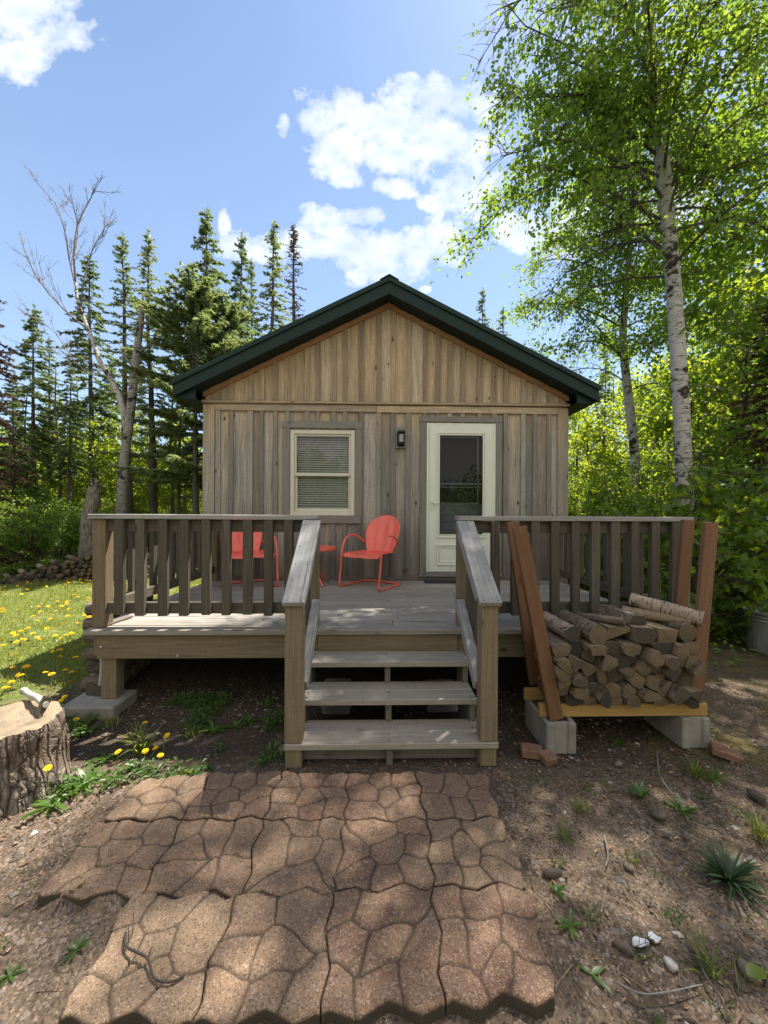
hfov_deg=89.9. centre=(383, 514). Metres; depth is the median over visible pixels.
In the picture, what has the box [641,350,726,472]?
leafy tree
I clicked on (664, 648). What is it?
firewood log
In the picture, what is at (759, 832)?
grass tuft
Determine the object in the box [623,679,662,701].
firewood log
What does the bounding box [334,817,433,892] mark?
paving slab
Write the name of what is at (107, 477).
leafy tree
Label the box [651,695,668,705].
firewood log
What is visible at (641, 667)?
firewood log
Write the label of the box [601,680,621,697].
firewood log
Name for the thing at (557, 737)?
concrete block
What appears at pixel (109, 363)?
spruce tree
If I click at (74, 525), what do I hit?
bush
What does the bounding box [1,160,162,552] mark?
bare tree
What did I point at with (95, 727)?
weed plant
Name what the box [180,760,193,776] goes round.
grass tuft
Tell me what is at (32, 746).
chopping block
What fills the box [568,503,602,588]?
maple sapling
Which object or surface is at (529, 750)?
brick
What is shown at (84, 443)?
leafy tree
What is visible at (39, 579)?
stacked log
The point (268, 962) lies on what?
paving slab
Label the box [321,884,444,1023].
paving slab
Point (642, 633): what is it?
firewood log
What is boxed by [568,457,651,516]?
maple sapling
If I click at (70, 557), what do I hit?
stacked log
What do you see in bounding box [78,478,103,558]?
dead snag
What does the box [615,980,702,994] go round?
fallen branch
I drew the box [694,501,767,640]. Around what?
bush
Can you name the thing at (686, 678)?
firewood log
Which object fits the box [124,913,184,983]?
fallen branch
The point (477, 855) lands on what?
paving slab
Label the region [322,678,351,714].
concrete block
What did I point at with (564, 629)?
firewood log
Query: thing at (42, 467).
leafy tree
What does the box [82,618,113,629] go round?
stacked log
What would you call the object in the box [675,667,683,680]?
firewood log
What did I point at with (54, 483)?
leafy tree
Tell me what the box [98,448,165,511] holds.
leafy tree
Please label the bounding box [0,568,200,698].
lawn grass
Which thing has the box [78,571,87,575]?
stacked log
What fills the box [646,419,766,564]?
maple sapling
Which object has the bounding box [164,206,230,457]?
spruce tree
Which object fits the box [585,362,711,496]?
leafy tree
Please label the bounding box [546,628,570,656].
firewood log
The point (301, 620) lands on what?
deck
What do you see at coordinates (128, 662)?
stacked log
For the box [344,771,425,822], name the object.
paving slab
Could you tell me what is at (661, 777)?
fallen branch
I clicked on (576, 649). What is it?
firewood log
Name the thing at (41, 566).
stacked log
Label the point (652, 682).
firewood log
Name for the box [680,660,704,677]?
firewood log
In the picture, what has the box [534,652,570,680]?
firewood log
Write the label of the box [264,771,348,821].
paving slab
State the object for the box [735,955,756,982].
stone
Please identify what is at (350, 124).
sky
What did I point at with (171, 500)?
bare trunk
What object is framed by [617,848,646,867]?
grass tuft
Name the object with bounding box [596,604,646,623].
firewood log
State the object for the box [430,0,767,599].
birch tree
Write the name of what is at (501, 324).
spruce tree
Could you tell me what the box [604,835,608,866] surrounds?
fallen branch
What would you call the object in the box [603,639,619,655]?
firewood log
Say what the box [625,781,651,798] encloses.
weed plant
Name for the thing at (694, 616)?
firewood log
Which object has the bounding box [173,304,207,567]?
spruce tree
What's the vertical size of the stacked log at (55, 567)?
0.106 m
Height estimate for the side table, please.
0.471 m
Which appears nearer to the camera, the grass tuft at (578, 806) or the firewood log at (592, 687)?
the grass tuft at (578, 806)
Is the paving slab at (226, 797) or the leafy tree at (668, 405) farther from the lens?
the leafy tree at (668, 405)
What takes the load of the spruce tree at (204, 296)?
on the ground at (56, 977)
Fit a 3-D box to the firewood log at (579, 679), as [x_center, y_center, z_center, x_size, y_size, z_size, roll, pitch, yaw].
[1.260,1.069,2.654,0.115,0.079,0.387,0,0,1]
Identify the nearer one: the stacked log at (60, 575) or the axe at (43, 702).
the axe at (43, 702)
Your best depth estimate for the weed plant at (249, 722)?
2.81 m
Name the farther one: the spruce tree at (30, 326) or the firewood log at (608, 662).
the spruce tree at (30, 326)
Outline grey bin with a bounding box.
[742,606,767,655]
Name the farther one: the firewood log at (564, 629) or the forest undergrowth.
the forest undergrowth
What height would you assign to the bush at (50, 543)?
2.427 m
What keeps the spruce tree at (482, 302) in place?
on the ground at (56, 977)
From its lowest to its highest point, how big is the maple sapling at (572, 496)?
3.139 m
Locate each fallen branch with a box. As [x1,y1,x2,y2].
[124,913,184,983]
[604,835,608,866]
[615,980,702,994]
[656,750,684,804]
[692,950,729,1022]
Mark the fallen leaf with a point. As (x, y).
(752, 970)
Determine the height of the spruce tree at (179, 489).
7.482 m
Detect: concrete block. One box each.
[63,690,136,721]
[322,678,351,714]
[424,679,456,712]
[525,700,575,753]
[643,716,709,748]
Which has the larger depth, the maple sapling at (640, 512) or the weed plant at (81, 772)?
the maple sapling at (640, 512)
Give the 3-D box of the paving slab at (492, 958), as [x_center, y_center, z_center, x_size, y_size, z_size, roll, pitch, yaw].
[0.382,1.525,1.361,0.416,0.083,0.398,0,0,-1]
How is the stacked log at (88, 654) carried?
on the stacked log at (92, 666)
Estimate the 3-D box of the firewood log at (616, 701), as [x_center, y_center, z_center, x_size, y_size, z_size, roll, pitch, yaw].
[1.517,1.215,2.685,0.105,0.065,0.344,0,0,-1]
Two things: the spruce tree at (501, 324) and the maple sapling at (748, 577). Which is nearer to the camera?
the maple sapling at (748, 577)
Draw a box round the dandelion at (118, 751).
[114,749,120,765]
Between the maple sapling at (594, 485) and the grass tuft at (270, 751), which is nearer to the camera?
the grass tuft at (270, 751)
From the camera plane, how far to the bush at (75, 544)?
11.04 m
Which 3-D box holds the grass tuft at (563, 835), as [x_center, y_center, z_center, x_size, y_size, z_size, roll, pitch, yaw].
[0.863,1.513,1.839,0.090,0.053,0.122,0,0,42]
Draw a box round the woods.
[0,428,642,543]
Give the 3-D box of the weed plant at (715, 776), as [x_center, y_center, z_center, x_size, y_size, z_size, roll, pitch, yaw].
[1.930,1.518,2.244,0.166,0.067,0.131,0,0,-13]
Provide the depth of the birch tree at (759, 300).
7.58 m
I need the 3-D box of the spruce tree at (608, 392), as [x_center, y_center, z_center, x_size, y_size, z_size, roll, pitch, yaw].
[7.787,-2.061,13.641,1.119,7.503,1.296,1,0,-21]
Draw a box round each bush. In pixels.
[0,470,70,560]
[0,490,42,569]
[0,496,79,572]
[0,503,49,576]
[21,493,82,570]
[53,501,102,560]
[98,496,134,551]
[127,513,175,552]
[573,506,621,596]
[601,497,700,599]
[663,457,767,615]
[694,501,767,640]
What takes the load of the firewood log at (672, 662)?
on the firewood log at (670, 674)
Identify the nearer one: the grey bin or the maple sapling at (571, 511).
the grey bin
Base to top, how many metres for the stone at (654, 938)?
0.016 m
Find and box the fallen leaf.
[745,963,766,978]
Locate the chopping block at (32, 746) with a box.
[0,700,71,821]
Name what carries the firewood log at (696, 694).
on the firewood log at (691, 702)
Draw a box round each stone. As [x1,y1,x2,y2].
[64,772,80,783]
[542,867,562,878]
[612,940,634,955]
[614,760,622,766]
[623,861,634,871]
[649,809,666,820]
[660,829,672,837]
[663,955,678,972]
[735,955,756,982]
[745,788,765,803]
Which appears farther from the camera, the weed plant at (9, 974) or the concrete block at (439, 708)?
the concrete block at (439, 708)
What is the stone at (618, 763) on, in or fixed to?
on the ground at (56, 977)
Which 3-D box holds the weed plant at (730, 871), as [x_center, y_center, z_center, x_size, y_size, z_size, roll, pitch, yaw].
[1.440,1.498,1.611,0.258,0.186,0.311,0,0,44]
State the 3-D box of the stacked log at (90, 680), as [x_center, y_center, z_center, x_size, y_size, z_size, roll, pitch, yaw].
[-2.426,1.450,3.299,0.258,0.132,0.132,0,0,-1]
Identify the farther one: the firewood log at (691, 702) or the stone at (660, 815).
the firewood log at (691, 702)
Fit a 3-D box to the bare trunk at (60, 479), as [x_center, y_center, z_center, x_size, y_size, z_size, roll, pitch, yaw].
[-11.311,-1.724,13.304,1.741,6.601,1.541,0,0,-39]
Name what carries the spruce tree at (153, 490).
on the ground at (56, 977)
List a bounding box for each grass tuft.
[97,710,121,727]
[118,721,163,755]
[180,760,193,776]
[183,722,199,738]
[261,740,279,756]
[554,815,573,842]
[568,793,591,817]
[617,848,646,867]
[675,756,714,780]
[677,918,746,996]
[732,809,767,842]
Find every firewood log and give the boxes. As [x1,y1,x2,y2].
[533,643,572,673]
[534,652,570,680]
[537,676,563,701]
[543,611,579,641]
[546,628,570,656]
[549,629,582,657]
[556,609,607,644]
[556,677,570,689]
[558,686,568,695]
[564,692,582,705]
[566,653,585,670]
[568,683,589,700]
[570,671,587,687]
[576,612,626,625]
[578,636,607,655]
[579,657,597,676]
[580,648,595,662]
[582,695,596,704]
[583,673,595,681]
[587,681,599,694]
[590,654,617,670]
[592,681,611,708]
[593,621,630,639]
[594,668,607,684]
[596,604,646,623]
[601,614,657,643]
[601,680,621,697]
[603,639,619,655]
[606,667,616,681]
[609,651,629,666]
[611,635,640,656]
[611,697,622,705]
[614,671,623,681]
[614,679,636,697]
[617,666,634,676]
[621,694,640,707]
[622,606,690,623]
[622,636,645,656]
[623,671,645,689]
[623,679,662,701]
[627,655,637,664]
[628,593,704,625]
[630,657,650,675]
[639,645,665,667]
[643,673,659,691]
[645,620,678,642]
[646,641,671,653]
[650,665,661,672]
[650,672,664,682]
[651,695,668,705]
[653,679,671,695]
[654,621,696,641]
[659,665,681,682]
[662,653,681,670]
[665,678,690,705]
[669,642,690,659]
[669,680,703,701]
[674,671,692,685]
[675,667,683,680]
[676,639,700,654]
[680,657,687,666]
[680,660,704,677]
[683,653,699,668]
[683,696,699,708]
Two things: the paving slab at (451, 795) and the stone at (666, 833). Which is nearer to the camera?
the stone at (666, 833)
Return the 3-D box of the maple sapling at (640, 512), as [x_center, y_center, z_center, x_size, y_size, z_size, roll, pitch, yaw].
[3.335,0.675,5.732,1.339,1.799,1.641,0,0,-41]
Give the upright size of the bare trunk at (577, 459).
5.106 m
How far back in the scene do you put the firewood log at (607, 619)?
2.63 m
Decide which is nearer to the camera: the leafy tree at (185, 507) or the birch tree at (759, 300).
the birch tree at (759, 300)
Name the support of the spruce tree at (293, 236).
on the ground at (56, 977)
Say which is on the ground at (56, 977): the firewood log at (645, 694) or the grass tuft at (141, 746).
the grass tuft at (141, 746)
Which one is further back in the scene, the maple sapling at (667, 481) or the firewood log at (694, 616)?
the maple sapling at (667, 481)
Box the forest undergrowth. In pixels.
[0,548,766,664]
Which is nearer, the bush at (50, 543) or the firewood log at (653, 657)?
the firewood log at (653, 657)
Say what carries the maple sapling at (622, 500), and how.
on the ground at (56, 977)
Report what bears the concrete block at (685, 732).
on the ground at (56, 977)
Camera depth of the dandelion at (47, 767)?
2.06 m
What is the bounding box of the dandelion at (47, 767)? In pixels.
[43,764,50,791]
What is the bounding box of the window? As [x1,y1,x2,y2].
[290,430,354,515]
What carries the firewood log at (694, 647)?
on the firewood log at (693, 659)
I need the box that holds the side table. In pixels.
[320,545,335,586]
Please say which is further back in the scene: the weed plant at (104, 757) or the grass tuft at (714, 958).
the weed plant at (104, 757)
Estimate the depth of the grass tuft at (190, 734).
2.63 m
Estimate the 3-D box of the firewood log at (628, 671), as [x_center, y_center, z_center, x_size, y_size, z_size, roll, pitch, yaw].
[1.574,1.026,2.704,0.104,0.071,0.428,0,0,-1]
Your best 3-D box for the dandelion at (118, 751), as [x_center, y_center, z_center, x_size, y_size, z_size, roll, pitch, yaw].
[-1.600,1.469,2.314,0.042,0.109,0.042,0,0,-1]
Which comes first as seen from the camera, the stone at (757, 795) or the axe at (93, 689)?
the stone at (757, 795)
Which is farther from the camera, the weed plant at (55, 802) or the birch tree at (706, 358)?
the birch tree at (706, 358)
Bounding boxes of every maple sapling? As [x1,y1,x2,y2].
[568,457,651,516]
[568,465,608,515]
[568,479,639,567]
[568,500,666,600]
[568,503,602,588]
[589,439,702,566]
[616,431,728,557]
[621,461,754,603]
[641,427,767,634]
[644,511,767,641]
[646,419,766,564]
[709,415,767,560]
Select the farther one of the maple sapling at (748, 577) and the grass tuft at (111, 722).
the maple sapling at (748, 577)
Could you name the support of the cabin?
on the ground at (56, 977)
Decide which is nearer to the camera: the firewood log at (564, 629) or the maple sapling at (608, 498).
the firewood log at (564, 629)
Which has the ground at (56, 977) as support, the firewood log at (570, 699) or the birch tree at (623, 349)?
the birch tree at (623, 349)
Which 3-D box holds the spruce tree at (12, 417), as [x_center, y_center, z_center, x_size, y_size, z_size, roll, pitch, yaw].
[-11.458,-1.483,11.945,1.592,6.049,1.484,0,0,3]
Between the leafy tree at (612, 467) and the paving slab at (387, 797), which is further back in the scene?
the leafy tree at (612, 467)
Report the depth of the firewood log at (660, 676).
2.54 m
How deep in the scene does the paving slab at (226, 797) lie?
2.02 m
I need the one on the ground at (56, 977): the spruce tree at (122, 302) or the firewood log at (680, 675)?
the spruce tree at (122, 302)
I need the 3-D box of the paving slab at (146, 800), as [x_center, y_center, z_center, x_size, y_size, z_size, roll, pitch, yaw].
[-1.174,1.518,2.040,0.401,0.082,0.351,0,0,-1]
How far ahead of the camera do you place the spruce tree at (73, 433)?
12.97 m
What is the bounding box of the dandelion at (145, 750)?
[142,748,148,765]
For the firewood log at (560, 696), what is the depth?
2.56 m
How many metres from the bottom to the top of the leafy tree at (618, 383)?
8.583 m
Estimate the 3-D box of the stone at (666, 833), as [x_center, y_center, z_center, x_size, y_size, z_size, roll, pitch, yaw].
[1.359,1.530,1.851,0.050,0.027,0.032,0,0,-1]
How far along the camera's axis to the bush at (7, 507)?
10.21 m
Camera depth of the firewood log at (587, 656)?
2.54 m
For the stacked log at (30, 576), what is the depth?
8.34 m
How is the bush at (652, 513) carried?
on the ground at (56, 977)
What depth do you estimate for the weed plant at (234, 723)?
2.75 m
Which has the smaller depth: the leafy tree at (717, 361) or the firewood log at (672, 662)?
the firewood log at (672, 662)
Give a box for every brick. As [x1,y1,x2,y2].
[520,742,542,759]
[538,748,557,766]
[710,741,743,764]
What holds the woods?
on the ground at (56, 977)
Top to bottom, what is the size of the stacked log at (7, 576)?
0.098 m
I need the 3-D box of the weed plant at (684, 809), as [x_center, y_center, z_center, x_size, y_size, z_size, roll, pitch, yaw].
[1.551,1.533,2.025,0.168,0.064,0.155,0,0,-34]
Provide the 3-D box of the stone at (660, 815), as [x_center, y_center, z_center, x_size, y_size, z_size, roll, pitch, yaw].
[1.397,1.533,1.964,0.076,0.041,0.051,0,0,39]
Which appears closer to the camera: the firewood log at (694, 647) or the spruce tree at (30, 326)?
the firewood log at (694, 647)
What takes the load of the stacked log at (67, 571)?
on the stacked log
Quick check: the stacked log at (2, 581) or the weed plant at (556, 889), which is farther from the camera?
the stacked log at (2, 581)
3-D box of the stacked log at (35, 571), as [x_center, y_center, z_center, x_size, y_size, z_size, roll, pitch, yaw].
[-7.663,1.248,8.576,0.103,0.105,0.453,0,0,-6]
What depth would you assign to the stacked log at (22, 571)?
8.33 m
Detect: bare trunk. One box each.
[6,394,30,552]
[30,369,86,556]
[68,381,80,549]
[156,375,184,549]
[572,424,602,514]
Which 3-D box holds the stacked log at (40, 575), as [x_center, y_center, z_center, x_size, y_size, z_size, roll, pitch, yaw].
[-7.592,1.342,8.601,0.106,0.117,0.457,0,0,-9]
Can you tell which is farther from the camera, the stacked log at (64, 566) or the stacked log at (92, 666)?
the stacked log at (64, 566)
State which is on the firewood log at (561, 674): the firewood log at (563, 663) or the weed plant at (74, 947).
the firewood log at (563, 663)
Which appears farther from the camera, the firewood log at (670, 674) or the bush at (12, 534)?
the bush at (12, 534)
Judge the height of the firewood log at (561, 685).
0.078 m
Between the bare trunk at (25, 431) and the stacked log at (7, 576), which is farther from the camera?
the bare trunk at (25, 431)
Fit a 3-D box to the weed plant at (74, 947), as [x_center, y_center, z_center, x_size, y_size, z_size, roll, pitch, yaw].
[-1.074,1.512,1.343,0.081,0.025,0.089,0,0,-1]
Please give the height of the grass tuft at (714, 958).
0.108 m
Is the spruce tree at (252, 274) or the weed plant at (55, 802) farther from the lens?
the spruce tree at (252, 274)
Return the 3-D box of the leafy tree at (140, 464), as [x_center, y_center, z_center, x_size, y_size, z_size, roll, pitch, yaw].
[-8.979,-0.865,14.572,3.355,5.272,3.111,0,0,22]
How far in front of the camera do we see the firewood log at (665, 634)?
2.51 m
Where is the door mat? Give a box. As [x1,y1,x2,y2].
[424,579,455,582]
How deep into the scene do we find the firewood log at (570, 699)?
2.51 m
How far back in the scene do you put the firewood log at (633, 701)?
2.49 m
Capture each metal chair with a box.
[219,514,278,586]
[338,515,399,591]
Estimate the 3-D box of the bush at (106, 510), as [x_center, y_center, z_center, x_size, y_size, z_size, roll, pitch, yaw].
[-8.823,0.673,12.303,1.692,2.543,2.222,0,0,0]
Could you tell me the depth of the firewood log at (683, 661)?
2.52 m
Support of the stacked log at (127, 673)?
on the ground at (56, 977)
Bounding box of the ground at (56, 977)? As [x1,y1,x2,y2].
[0,547,767,1023]
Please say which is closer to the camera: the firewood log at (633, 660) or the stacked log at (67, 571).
the firewood log at (633, 660)
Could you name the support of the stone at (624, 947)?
on the ground at (56, 977)
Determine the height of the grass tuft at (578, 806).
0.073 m
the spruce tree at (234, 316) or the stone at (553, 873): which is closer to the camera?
the stone at (553, 873)
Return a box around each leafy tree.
[0,421,66,538]
[0,443,45,508]
[15,398,115,550]
[40,416,146,548]
[51,438,108,510]
[81,407,169,513]
[97,424,185,547]
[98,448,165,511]
[135,418,201,513]
[144,444,202,532]
[160,440,202,548]
[568,357,672,500]
[568,399,644,516]
[568,403,613,512]
[568,411,599,513]
[579,441,628,500]
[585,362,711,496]
[592,373,661,483]
[594,333,765,512]
[624,251,767,504]
[624,375,672,486]
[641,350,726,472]
[643,367,766,496]
[719,285,767,430]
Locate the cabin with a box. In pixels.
[170,274,601,583]
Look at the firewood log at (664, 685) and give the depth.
2.50 m
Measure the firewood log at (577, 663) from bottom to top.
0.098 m
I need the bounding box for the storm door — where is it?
[429,425,492,571]
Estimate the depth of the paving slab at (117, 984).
1.27 m
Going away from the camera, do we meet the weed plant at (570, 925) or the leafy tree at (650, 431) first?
the weed plant at (570, 925)
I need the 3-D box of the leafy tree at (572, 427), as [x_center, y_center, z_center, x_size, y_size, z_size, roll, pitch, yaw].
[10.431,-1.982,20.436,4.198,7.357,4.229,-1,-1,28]
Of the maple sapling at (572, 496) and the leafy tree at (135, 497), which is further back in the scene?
the leafy tree at (135, 497)
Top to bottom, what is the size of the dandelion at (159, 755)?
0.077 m
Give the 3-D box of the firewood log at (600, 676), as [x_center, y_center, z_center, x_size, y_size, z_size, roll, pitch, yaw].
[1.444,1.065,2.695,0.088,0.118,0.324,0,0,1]
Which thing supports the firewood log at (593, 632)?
on the firewood log at (594, 649)
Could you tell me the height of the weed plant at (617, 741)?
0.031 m
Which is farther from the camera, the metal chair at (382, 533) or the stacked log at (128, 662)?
the metal chair at (382, 533)
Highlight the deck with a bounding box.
[83,514,693,767]
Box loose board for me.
[110,615,132,624]
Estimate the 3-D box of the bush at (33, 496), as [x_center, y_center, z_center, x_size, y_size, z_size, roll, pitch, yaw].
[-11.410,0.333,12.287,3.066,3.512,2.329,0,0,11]
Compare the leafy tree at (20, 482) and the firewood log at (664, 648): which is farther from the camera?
the leafy tree at (20, 482)
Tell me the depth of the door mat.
5.00 m
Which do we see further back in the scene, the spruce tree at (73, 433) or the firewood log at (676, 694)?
the spruce tree at (73, 433)
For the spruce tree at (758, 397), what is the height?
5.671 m
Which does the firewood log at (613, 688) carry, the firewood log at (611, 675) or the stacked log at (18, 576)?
the firewood log at (611, 675)
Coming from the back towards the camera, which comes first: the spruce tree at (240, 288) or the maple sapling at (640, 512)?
the spruce tree at (240, 288)
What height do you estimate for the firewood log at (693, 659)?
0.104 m
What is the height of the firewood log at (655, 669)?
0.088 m
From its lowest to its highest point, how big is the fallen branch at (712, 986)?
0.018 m
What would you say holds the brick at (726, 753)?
on the ground at (56, 977)
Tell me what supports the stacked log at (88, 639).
on the stacked log at (88, 654)
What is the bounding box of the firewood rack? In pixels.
[506,519,718,720]
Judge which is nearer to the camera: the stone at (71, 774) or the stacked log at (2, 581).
the stone at (71, 774)
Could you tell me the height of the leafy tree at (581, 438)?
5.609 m
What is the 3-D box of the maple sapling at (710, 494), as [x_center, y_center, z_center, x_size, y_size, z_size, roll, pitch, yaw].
[4.155,0.417,5.469,1.582,2.329,1.552,0,0,22]
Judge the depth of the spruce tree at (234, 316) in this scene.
11.97 m
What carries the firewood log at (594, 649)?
on the firewood log at (587, 656)
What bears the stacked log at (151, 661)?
on the ground at (56, 977)
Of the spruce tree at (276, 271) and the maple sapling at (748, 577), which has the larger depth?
the spruce tree at (276, 271)
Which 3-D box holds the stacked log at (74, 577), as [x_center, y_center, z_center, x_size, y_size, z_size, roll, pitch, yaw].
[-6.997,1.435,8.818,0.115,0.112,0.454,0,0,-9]
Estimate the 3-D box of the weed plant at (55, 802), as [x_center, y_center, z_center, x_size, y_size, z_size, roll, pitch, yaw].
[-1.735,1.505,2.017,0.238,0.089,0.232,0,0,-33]
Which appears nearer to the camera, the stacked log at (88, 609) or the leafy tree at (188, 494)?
the stacked log at (88, 609)
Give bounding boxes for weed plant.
[0,962,26,985]
[18,789,79,819]
[60,760,111,793]
[60,931,90,964]
[78,723,98,735]
[83,750,122,764]
[198,718,228,735]
[228,719,244,731]
[240,714,258,726]
[548,883,566,900]
[555,909,583,938]
[577,963,611,992]
[611,738,626,745]
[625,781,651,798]
[662,791,699,823]
[689,835,767,918]
[695,765,730,785]
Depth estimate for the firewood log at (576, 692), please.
2.45 m
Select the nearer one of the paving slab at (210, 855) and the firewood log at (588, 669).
the paving slab at (210, 855)
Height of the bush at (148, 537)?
1.977 m
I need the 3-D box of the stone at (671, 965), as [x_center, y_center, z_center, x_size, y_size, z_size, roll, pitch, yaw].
[0.978,1.530,1.311,0.037,0.025,0.045,0,0,-1]
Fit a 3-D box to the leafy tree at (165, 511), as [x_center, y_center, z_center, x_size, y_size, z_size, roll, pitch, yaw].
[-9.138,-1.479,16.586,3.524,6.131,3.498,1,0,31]
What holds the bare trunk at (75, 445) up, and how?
on the ground at (56, 977)
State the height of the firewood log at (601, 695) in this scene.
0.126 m
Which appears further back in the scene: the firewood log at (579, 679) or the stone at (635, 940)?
the firewood log at (579, 679)
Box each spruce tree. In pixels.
[0,300,50,570]
[0,303,77,541]
[0,370,47,559]
[30,336,61,548]
[42,363,95,553]
[43,252,134,505]
[86,354,133,500]
[92,232,153,552]
[98,261,239,513]
[108,228,185,546]
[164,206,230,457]
[164,288,260,489]
[164,333,191,534]
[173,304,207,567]
[226,232,259,341]
[242,258,261,339]
[250,219,291,339]
[281,225,306,321]
[476,287,490,326]
[495,307,510,335]
[585,353,620,497]
[712,299,767,498]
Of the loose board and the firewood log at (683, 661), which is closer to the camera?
the firewood log at (683, 661)
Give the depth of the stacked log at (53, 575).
8.47 m
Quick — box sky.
[0,0,767,484]
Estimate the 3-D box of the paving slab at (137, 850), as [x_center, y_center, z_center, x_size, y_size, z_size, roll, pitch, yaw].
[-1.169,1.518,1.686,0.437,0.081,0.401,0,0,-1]
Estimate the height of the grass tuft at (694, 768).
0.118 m
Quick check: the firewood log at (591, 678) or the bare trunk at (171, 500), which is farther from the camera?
the bare trunk at (171, 500)
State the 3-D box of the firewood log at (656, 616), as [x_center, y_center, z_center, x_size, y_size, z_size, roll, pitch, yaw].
[1.904,0.706,2.703,0.399,0.083,0.084,0,0,33]
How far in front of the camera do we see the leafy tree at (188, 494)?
14.10 m
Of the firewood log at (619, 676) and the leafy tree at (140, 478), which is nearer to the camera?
the firewood log at (619, 676)
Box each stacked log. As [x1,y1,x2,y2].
[0,577,14,583]
[2,573,11,578]
[5,579,15,583]
[14,572,29,578]
[18,568,27,574]
[27,573,39,578]
[30,567,47,574]
[33,577,46,581]
[34,573,46,578]
[36,563,46,569]
[49,559,59,564]
[49,572,60,578]
[53,563,63,569]
[56,573,67,578]
[62,563,77,568]
[64,568,74,573]
[66,554,76,559]
[69,559,79,563]
[70,576,81,580]
[72,567,83,572]
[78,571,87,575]
[81,676,98,692]
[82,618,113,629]
[82,646,99,660]
[83,636,93,642]
[84,601,119,615]
[86,661,99,672]
[90,670,130,683]
[124,659,133,666]
[147,658,156,665]
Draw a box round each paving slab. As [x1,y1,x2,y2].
[38,818,180,906]
[59,891,233,1023]
[104,772,211,823]
[143,817,262,898]
[183,771,280,821]
[192,889,332,1023]
[243,817,343,896]
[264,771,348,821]
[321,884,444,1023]
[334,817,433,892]
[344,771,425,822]
[415,771,498,821]
[427,816,525,891]
[431,883,554,1022]
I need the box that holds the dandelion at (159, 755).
[156,753,163,766]
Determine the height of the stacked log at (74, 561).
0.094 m
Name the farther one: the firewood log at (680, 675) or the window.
the window
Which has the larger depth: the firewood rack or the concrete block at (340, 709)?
the concrete block at (340, 709)
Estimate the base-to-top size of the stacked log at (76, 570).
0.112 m
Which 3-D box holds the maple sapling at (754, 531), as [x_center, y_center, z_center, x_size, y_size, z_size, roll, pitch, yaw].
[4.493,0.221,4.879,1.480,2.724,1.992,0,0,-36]
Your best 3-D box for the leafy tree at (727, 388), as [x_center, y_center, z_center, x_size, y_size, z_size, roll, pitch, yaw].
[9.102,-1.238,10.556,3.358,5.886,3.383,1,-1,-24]
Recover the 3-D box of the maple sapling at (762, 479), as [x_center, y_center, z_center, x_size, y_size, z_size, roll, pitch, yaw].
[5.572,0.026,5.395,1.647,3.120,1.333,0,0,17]
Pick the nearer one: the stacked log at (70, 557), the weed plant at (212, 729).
the weed plant at (212, 729)
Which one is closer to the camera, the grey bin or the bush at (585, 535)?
the grey bin
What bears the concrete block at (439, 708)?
on the ground at (56, 977)
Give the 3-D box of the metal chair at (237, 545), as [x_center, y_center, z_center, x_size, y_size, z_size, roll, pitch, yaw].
[-1.686,0.432,4.722,0.601,0.872,0.652,0,0,-35]
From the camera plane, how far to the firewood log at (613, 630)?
2.54 m
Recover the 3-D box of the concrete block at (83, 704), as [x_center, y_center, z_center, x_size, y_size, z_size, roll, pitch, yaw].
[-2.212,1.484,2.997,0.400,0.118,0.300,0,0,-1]
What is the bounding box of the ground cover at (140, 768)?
[0,686,767,1023]
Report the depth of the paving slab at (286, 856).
1.68 m
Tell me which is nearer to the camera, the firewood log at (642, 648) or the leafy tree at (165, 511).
the firewood log at (642, 648)
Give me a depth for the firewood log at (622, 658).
2.51 m
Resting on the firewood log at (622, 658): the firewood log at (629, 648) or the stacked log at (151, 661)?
the firewood log at (629, 648)
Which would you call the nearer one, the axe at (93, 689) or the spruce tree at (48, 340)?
the axe at (93, 689)
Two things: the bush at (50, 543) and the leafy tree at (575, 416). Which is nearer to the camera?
the bush at (50, 543)
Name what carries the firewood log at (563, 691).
on the firewood log at (560, 696)
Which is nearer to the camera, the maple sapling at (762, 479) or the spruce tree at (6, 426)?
the maple sapling at (762, 479)
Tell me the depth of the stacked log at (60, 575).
8.53 m
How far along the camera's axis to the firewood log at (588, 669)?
2.51 m
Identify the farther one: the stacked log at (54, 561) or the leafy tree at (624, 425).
the leafy tree at (624, 425)
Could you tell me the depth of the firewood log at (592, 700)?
2.52 m
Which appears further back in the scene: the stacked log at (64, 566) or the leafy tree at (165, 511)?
the leafy tree at (165, 511)
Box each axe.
[19,687,51,719]
[86,659,100,695]
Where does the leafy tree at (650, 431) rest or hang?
on the ground at (56, 977)
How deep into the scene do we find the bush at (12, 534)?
9.12 m
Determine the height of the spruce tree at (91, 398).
11.548 m
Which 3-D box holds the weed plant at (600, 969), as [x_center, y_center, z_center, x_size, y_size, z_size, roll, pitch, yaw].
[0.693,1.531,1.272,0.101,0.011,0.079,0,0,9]
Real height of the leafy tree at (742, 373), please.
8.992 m
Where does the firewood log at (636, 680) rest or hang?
on the firewood log at (628, 690)
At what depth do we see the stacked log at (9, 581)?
8.23 m
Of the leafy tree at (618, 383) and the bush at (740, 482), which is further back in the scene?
the leafy tree at (618, 383)
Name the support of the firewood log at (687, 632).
on the firewood log at (694, 647)
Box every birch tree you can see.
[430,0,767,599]
[491,56,767,510]
[607,1,767,476]
[635,263,767,477]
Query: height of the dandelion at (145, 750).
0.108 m
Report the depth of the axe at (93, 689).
3.03 m

